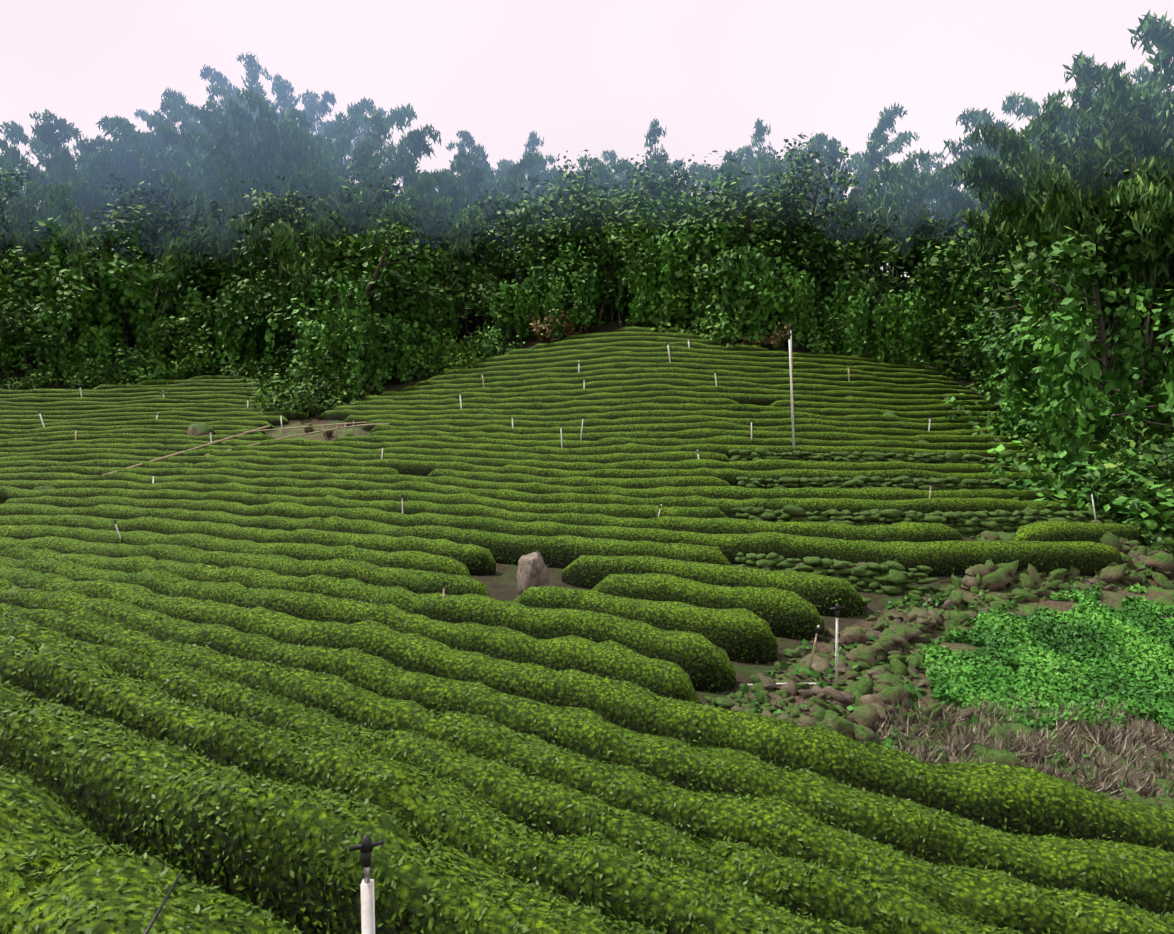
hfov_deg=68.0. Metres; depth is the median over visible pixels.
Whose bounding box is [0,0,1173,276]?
sky
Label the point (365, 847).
sprinkler heads
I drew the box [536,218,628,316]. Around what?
vine
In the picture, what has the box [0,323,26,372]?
vine
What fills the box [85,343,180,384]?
shrub
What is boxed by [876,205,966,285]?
tree
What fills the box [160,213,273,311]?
tree
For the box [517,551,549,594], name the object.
standing stone
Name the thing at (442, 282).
tree
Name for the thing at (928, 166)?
bamboo
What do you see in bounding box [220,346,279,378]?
shrub
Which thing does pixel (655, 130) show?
bamboo
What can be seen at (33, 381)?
shrub
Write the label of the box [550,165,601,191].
tree
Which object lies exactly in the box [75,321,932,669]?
bamboo poles
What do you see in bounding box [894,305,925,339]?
tree
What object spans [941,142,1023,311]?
bamboo
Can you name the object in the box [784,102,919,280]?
bamboo
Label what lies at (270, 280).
tree
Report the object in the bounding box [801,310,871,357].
shrub
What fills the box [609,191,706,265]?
tree
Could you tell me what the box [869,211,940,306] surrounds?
tree
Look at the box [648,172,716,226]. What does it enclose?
bamboo
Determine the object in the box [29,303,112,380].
vine
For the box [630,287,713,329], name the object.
shrub
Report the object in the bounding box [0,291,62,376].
tree
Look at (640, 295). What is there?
vine
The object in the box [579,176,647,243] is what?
tree
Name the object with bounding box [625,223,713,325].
vine
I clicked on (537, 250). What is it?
tree
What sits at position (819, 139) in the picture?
bamboo
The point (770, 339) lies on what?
bush
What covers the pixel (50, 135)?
bamboo
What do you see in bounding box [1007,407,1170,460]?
shrub
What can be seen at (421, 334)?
tree
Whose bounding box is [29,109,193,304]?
tree
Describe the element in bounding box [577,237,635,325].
tree
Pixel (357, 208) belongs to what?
bamboo
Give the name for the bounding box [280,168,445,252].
bamboo
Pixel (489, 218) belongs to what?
tree
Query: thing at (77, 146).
bamboo
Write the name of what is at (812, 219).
tree
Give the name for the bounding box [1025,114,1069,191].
bamboo
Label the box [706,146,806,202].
bamboo
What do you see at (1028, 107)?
bamboo
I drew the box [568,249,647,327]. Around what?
vine
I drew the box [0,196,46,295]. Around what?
tree
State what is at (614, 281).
tree
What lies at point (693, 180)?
tree
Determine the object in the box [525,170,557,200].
tree
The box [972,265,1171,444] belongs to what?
bush
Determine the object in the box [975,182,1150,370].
bamboo
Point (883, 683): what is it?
rocks
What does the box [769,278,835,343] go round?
vine
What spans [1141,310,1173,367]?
tree
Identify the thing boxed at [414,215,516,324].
tree
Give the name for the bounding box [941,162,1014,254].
bamboo
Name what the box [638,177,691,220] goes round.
tree
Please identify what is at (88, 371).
shrub
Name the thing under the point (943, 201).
bamboo
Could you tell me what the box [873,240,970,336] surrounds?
vine
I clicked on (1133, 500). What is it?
shrub
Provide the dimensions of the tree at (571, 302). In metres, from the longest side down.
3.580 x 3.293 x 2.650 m
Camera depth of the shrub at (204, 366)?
57.13 m
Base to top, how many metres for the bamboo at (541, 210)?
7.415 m
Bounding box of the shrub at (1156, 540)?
[1077,464,1173,549]
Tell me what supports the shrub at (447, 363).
on the terrain at (502, 584)
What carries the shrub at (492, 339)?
on the terrain at (502, 584)
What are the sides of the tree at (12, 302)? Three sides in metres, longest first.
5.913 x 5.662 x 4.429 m
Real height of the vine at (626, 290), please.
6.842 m
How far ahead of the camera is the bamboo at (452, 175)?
65.06 m
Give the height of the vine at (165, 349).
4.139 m
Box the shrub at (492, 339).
[469,323,528,355]
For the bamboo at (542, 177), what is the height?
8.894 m
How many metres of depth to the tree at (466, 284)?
59.35 m
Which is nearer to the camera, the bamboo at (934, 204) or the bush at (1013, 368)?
the bush at (1013, 368)
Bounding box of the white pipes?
[39,330,1095,933]
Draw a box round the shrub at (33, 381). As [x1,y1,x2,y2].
[0,362,64,389]
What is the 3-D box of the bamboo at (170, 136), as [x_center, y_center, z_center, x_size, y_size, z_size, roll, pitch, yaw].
[-26.785,-19.499,67.451,13.171,17.458,16.184,3,5,-31]
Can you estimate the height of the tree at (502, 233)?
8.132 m
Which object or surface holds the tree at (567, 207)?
on the terrain at (502, 584)
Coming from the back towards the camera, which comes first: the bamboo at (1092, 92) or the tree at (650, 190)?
the tree at (650, 190)
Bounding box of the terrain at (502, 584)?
[0,268,1173,798]
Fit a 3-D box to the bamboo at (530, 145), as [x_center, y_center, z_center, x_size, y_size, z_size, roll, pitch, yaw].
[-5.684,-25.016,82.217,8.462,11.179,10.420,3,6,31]
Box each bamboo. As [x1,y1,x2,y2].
[0,120,161,266]
[0,137,165,257]
[0,151,89,294]
[0,153,24,203]
[0,181,116,287]
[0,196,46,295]
[3,175,103,206]
[13,120,163,305]
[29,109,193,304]
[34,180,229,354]
[43,175,180,297]
[70,143,151,167]
[78,160,162,280]
[78,162,188,296]
[86,114,239,300]
[129,131,202,229]
[133,109,271,134]
[153,86,249,302]
[156,97,347,299]
[157,144,245,268]
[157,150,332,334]
[160,125,216,201]
[178,112,386,346]
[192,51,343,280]
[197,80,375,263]
[200,64,387,189]
[205,97,299,350]
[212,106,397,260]
[227,126,409,264]
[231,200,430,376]
[235,88,419,315]
[248,184,421,299]
[272,118,481,244]
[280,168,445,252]
[309,200,436,275]
[349,205,500,340]
[370,189,509,311]
[375,169,482,196]
[376,177,469,270]
[390,156,490,194]
[392,150,544,291]
[392,163,507,302]
[392,191,498,314]
[437,145,560,257]
[446,130,556,215]
[465,164,568,266]
[486,130,584,188]
[506,164,612,227]
[524,187,600,248]
[578,119,708,209]
[601,150,685,195]
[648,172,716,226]
[686,119,833,200]
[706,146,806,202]
[723,132,828,212]
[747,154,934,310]
[760,185,869,311]
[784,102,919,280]
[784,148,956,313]
[817,189,928,319]
[836,151,948,275]
[841,165,985,286]
[848,158,963,281]
[916,185,966,244]
[938,200,1002,262]
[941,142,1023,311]
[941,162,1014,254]
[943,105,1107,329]
[952,241,1050,326]
[953,141,1173,368]
[962,80,1171,366]
[969,105,1173,413]
[970,50,1173,357]
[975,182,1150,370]
[988,160,1172,432]
[1001,61,1173,360]
[1014,161,1173,428]
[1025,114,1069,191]
[1036,103,1140,308]
[1045,154,1173,343]
[1061,77,1173,434]
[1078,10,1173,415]
[1079,89,1171,373]
[1110,173,1173,250]
[1134,103,1166,159]
[1154,216,1173,238]
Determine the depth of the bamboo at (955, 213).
62.17 m
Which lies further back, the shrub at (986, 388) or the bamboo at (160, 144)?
the bamboo at (160, 144)
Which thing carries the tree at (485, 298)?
on the terrain at (502, 584)
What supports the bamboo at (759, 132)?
on the terrain at (502, 584)
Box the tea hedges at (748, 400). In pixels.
[0,326,1173,933]
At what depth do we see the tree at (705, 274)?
50.93 m
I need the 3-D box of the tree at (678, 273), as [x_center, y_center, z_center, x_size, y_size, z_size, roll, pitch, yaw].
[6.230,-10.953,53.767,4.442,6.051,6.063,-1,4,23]
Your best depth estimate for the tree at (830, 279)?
53.27 m
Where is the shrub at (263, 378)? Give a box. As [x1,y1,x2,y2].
[241,341,325,391]
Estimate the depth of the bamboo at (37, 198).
67.83 m
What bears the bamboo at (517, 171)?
on the terrain at (502, 584)
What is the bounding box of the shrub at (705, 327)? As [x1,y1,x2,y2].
[651,280,762,347]
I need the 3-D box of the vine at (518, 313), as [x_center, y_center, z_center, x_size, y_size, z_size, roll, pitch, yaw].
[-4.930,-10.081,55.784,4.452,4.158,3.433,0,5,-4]
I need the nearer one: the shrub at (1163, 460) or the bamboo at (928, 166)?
the shrub at (1163, 460)
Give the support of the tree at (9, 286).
on the terrain at (502, 584)
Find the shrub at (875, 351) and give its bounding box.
[861,335,911,362]
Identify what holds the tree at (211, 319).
on the terrain at (502, 584)
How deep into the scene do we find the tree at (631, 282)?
52.84 m
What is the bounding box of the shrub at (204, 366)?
[162,324,248,375]
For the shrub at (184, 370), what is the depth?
56.52 m
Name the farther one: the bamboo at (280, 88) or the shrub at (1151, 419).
the bamboo at (280, 88)
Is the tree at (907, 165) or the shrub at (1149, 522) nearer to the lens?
the shrub at (1149, 522)
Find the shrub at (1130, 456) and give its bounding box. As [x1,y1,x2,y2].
[1105,440,1173,483]
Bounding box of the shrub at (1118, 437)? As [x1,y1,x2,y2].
[1075,421,1159,482]
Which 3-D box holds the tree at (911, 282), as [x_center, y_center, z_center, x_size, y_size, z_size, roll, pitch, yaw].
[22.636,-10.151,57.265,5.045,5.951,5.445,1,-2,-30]
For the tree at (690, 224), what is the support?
on the terrain at (502, 584)
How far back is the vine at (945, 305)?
53.94 m
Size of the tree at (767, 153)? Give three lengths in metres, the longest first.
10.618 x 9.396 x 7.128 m
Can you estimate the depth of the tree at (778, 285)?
51.67 m
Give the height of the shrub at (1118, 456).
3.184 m
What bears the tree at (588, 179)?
on the terrain at (502, 584)
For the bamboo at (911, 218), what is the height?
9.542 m
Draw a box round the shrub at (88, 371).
[68,358,139,388]
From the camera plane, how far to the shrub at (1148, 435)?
36.75 m
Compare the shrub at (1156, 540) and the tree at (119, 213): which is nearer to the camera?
the shrub at (1156, 540)
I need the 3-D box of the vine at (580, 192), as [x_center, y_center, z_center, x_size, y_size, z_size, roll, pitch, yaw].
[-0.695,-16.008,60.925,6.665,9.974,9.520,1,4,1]
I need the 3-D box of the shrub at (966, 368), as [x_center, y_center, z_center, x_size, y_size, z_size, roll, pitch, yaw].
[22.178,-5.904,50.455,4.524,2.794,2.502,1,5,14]
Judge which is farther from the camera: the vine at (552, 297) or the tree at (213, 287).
the tree at (213, 287)
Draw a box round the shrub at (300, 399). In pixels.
[243,358,362,414]
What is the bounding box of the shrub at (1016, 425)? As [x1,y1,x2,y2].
[942,388,1050,446]
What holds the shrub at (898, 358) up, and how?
on the terrain at (502, 584)
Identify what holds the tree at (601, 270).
on the terrain at (502, 584)
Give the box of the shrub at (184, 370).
[150,350,201,379]
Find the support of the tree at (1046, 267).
on the terrain at (502, 584)
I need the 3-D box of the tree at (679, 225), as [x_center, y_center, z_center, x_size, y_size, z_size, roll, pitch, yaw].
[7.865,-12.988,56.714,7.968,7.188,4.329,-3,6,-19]
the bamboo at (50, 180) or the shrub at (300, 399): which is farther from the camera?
the bamboo at (50, 180)
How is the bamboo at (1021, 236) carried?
on the terrain at (502, 584)
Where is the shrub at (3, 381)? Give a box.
[0,370,23,389]
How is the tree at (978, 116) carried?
on the terrain at (502, 584)
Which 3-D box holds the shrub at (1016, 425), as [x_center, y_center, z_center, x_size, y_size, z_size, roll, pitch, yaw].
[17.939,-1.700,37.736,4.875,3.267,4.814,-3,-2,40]
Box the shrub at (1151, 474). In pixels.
[1142,466,1169,532]
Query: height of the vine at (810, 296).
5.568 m
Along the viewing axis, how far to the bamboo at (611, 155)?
78.02 m
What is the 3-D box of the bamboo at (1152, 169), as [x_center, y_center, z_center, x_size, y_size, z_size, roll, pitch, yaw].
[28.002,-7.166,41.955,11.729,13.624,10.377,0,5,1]
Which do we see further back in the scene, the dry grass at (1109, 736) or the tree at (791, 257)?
the tree at (791, 257)
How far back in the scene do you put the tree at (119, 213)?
63.81 m
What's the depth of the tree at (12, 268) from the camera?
59.07 m
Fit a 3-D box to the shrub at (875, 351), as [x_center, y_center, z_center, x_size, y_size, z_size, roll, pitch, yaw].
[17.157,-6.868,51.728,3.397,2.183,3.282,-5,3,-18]
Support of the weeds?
on the terrain at (502, 584)
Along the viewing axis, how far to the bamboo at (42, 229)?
60.58 m
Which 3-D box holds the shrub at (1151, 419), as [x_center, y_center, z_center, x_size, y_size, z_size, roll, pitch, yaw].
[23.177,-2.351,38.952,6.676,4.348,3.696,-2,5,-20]
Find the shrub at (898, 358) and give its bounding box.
[883,330,930,368]
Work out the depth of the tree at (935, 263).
54.65 m
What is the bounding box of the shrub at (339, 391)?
[309,363,383,405]
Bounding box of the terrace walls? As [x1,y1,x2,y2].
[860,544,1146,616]
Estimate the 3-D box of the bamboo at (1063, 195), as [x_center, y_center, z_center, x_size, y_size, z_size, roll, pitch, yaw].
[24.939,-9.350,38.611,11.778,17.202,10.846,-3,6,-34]
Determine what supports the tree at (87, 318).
on the terrain at (502, 584)
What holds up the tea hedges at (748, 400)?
on the terrain at (502, 584)
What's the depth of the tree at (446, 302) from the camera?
55.20 m
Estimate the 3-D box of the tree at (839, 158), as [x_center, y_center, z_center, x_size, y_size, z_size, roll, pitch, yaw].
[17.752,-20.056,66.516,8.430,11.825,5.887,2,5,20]
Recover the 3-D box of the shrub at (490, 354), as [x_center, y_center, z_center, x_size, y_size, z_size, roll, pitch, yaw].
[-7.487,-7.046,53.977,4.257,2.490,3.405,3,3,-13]
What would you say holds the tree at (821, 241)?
on the terrain at (502, 584)
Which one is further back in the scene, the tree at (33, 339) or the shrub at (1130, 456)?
the tree at (33, 339)
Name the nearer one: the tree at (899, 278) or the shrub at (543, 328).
the shrub at (543, 328)
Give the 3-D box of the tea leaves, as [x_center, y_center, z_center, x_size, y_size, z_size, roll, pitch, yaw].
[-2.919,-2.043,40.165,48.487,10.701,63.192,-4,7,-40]
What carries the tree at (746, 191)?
on the terrain at (502, 584)
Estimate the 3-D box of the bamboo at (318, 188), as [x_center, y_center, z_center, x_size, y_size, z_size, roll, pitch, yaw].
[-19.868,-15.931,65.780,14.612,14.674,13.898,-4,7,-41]
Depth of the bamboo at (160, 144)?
67.55 m
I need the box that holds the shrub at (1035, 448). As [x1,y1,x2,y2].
[1009,434,1100,472]
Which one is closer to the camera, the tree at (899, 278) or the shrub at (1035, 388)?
the shrub at (1035, 388)
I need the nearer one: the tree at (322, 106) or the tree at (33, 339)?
the tree at (33, 339)
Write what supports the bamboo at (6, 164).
on the terrain at (502, 584)
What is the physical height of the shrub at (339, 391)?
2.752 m
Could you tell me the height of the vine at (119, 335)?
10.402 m
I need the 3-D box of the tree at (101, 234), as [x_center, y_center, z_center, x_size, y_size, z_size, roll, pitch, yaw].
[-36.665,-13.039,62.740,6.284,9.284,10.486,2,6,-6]
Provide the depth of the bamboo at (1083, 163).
40.58 m
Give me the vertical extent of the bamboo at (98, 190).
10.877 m
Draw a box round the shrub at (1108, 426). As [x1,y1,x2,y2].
[1014,393,1152,462]
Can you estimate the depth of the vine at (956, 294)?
53.47 m
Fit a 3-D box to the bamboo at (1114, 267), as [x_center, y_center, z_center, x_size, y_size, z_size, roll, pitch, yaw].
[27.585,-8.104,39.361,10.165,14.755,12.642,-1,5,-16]
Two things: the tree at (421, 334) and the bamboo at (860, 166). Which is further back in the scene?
the bamboo at (860, 166)
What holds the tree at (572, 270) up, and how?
on the terrain at (502, 584)
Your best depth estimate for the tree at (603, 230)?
55.09 m
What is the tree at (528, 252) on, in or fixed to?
on the terrain at (502, 584)
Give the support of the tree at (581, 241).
on the terrain at (502, 584)
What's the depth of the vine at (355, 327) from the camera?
49.82 m
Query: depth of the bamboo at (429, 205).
60.21 m
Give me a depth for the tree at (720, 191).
56.90 m
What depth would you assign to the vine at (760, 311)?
49.45 m
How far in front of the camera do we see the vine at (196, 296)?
60.31 m
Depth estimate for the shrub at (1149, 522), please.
25.46 m
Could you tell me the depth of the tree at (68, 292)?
56.53 m
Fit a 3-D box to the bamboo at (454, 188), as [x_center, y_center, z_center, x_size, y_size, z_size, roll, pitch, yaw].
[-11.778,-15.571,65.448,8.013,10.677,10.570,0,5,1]
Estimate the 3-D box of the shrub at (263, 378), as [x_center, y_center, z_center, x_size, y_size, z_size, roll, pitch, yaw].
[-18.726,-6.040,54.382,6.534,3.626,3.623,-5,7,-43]
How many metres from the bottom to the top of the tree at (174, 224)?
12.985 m
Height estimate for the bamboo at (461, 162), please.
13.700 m
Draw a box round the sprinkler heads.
[37,325,1137,867]
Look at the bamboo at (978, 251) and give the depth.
51.69 m
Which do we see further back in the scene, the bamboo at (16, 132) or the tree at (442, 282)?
the bamboo at (16, 132)
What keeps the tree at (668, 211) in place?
on the terrain at (502, 584)
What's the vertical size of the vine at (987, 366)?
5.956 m
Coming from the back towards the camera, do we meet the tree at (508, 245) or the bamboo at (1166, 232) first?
the tree at (508, 245)
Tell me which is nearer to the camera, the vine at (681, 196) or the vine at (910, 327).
the vine at (910, 327)
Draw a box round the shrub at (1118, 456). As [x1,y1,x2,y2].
[1092,438,1173,528]
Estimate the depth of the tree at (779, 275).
51.91 m
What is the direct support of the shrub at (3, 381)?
on the terrain at (502, 584)
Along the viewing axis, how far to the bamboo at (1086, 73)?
40.43 m
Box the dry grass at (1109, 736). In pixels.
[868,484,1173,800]
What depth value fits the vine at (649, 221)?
54.89 m
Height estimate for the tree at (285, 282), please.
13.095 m
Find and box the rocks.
[33,393,1173,808]
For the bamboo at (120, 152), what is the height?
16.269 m
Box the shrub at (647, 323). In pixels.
[620,308,668,327]
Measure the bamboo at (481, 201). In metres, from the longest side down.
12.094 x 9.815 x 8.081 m
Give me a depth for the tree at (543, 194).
63.38 m
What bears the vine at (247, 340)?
on the terrain at (502, 584)
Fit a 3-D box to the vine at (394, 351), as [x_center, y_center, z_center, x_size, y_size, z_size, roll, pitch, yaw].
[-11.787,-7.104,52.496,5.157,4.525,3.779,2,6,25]
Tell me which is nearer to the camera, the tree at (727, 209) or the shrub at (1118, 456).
the shrub at (1118, 456)
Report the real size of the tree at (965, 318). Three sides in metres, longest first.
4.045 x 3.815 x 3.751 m
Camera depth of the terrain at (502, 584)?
21.64 m
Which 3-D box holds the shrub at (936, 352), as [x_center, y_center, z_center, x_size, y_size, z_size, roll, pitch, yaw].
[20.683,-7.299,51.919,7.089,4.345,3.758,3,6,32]
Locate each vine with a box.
[0,265,71,353]
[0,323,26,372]
[7,216,165,356]
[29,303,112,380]
[67,203,190,357]
[146,313,211,367]
[167,249,296,354]
[201,278,291,367]
[262,229,432,389]
[285,264,390,396]
[347,311,441,384]
[358,271,457,366]
[476,277,542,340]
[520,257,584,339]
[529,173,606,295]
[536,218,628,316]
[562,213,627,302]
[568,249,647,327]
[609,196,674,315]
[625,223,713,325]
[631,236,678,323]
[661,185,697,231]
[662,188,698,225]
[681,222,776,328]
[691,240,805,348]
[696,219,811,327]
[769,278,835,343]
[771,253,879,339]
[818,271,920,355]
[834,284,940,364]
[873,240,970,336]
[906,262,1009,356]
[916,262,1046,364]
[964,296,1070,389]
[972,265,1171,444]
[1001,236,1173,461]
[1035,289,1173,488]
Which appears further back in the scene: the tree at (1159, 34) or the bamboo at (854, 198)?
the bamboo at (854, 198)
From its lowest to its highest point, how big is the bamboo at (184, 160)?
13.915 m
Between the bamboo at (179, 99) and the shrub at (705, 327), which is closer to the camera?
the shrub at (705, 327)
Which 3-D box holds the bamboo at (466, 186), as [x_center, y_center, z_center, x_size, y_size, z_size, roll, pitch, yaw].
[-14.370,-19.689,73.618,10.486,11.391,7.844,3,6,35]
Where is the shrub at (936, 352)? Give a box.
[883,308,994,376]
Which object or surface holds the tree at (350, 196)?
on the terrain at (502, 584)
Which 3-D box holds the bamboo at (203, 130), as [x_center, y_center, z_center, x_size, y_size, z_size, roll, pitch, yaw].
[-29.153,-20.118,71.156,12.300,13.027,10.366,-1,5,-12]
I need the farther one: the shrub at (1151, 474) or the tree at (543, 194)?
the tree at (543, 194)
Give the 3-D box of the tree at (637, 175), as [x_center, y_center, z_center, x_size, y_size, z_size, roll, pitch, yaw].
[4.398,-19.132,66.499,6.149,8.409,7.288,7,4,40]
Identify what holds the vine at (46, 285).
on the terrain at (502, 584)
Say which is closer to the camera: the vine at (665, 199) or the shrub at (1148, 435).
the shrub at (1148, 435)
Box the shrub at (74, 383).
[53,359,110,388]
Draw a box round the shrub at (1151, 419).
[1100,372,1170,440]
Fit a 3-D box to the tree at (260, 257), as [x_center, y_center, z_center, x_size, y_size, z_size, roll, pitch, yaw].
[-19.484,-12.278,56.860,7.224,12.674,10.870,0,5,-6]
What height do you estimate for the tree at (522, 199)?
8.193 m
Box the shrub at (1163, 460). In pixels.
[1066,424,1173,532]
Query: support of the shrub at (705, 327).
on the terrain at (502, 584)
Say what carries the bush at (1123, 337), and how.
on the terrain at (502, 584)
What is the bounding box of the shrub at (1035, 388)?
[998,381,1045,405]
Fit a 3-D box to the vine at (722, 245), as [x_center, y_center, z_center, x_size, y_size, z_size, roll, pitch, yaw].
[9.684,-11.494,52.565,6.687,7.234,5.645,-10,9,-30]
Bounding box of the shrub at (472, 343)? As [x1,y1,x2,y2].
[450,331,506,357]
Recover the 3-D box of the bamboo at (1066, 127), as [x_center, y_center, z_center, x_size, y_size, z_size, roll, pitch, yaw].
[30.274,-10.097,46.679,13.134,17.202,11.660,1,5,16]
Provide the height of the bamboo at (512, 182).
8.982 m
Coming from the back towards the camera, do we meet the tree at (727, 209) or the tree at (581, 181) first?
the tree at (581, 181)
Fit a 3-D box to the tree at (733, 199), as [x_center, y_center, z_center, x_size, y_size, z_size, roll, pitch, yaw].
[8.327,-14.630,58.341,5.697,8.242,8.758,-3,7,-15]
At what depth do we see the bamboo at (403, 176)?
84.49 m
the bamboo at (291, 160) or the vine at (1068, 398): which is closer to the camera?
the vine at (1068, 398)
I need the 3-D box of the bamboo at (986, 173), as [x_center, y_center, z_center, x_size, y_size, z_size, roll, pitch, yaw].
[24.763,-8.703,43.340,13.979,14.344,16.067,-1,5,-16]
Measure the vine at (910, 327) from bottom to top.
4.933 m
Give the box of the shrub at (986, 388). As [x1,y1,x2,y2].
[966,369,1015,398]
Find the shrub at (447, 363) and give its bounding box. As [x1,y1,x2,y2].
[404,327,484,376]
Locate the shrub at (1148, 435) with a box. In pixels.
[1134,409,1172,460]
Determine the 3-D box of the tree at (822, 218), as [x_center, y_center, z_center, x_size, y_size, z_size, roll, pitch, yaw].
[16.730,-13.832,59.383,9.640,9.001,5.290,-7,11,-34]
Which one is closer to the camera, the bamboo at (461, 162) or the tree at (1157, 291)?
the tree at (1157, 291)
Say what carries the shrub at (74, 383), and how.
on the terrain at (502, 584)
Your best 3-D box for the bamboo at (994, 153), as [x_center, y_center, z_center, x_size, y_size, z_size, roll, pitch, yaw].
[31.994,-12.588,50.346,16.362,20.200,15.540,-2,1,-17]
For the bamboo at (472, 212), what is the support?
on the terrain at (502, 584)
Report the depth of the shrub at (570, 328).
53.92 m
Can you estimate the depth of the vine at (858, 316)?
50.59 m
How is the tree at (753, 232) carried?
on the terrain at (502, 584)
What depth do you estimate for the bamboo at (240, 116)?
57.09 m
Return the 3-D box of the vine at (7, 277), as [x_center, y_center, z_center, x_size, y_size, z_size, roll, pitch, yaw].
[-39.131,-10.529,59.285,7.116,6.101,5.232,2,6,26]
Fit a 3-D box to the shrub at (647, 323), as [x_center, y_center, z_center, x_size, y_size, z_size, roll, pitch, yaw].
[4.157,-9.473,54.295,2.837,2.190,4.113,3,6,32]
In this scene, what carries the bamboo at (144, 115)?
on the terrain at (502, 584)
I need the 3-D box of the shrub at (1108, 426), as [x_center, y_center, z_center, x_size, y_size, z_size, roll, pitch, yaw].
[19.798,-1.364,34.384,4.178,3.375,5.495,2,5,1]
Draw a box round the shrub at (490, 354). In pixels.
[432,331,501,364]
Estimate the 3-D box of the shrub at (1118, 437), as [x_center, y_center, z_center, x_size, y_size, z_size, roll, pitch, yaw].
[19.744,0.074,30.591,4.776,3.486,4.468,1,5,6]
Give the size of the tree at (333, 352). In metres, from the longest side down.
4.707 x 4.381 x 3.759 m
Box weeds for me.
[732,544,1173,798]
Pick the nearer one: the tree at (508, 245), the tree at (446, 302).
the tree at (446, 302)
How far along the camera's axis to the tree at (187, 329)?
57.30 m
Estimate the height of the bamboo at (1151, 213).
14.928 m
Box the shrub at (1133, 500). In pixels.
[978,440,1173,537]
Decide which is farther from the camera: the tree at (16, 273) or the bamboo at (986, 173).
the tree at (16, 273)
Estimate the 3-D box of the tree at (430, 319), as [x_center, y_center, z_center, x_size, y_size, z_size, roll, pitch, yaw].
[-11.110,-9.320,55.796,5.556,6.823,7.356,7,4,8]
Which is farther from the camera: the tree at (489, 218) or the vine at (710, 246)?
the tree at (489, 218)
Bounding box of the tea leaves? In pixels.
[0,327,1173,933]
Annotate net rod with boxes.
[144,874,180,933]
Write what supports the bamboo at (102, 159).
on the terrain at (502, 584)
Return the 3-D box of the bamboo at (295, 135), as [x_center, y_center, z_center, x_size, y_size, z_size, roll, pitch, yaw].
[-20.644,-17.483,63.013,11.627,18.195,13.326,2,10,24]
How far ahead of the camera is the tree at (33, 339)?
53.96 m
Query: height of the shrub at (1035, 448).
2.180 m
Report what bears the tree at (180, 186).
on the terrain at (502, 584)
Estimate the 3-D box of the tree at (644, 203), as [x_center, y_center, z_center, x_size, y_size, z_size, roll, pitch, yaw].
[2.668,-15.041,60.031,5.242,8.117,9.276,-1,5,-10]
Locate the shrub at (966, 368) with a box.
[932,341,1004,382]
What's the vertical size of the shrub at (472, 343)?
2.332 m
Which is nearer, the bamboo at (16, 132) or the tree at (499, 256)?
the tree at (499, 256)
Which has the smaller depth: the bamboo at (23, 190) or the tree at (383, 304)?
the tree at (383, 304)
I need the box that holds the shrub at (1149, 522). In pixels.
[1122,452,1173,531]
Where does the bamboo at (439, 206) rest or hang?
on the terrain at (502, 584)

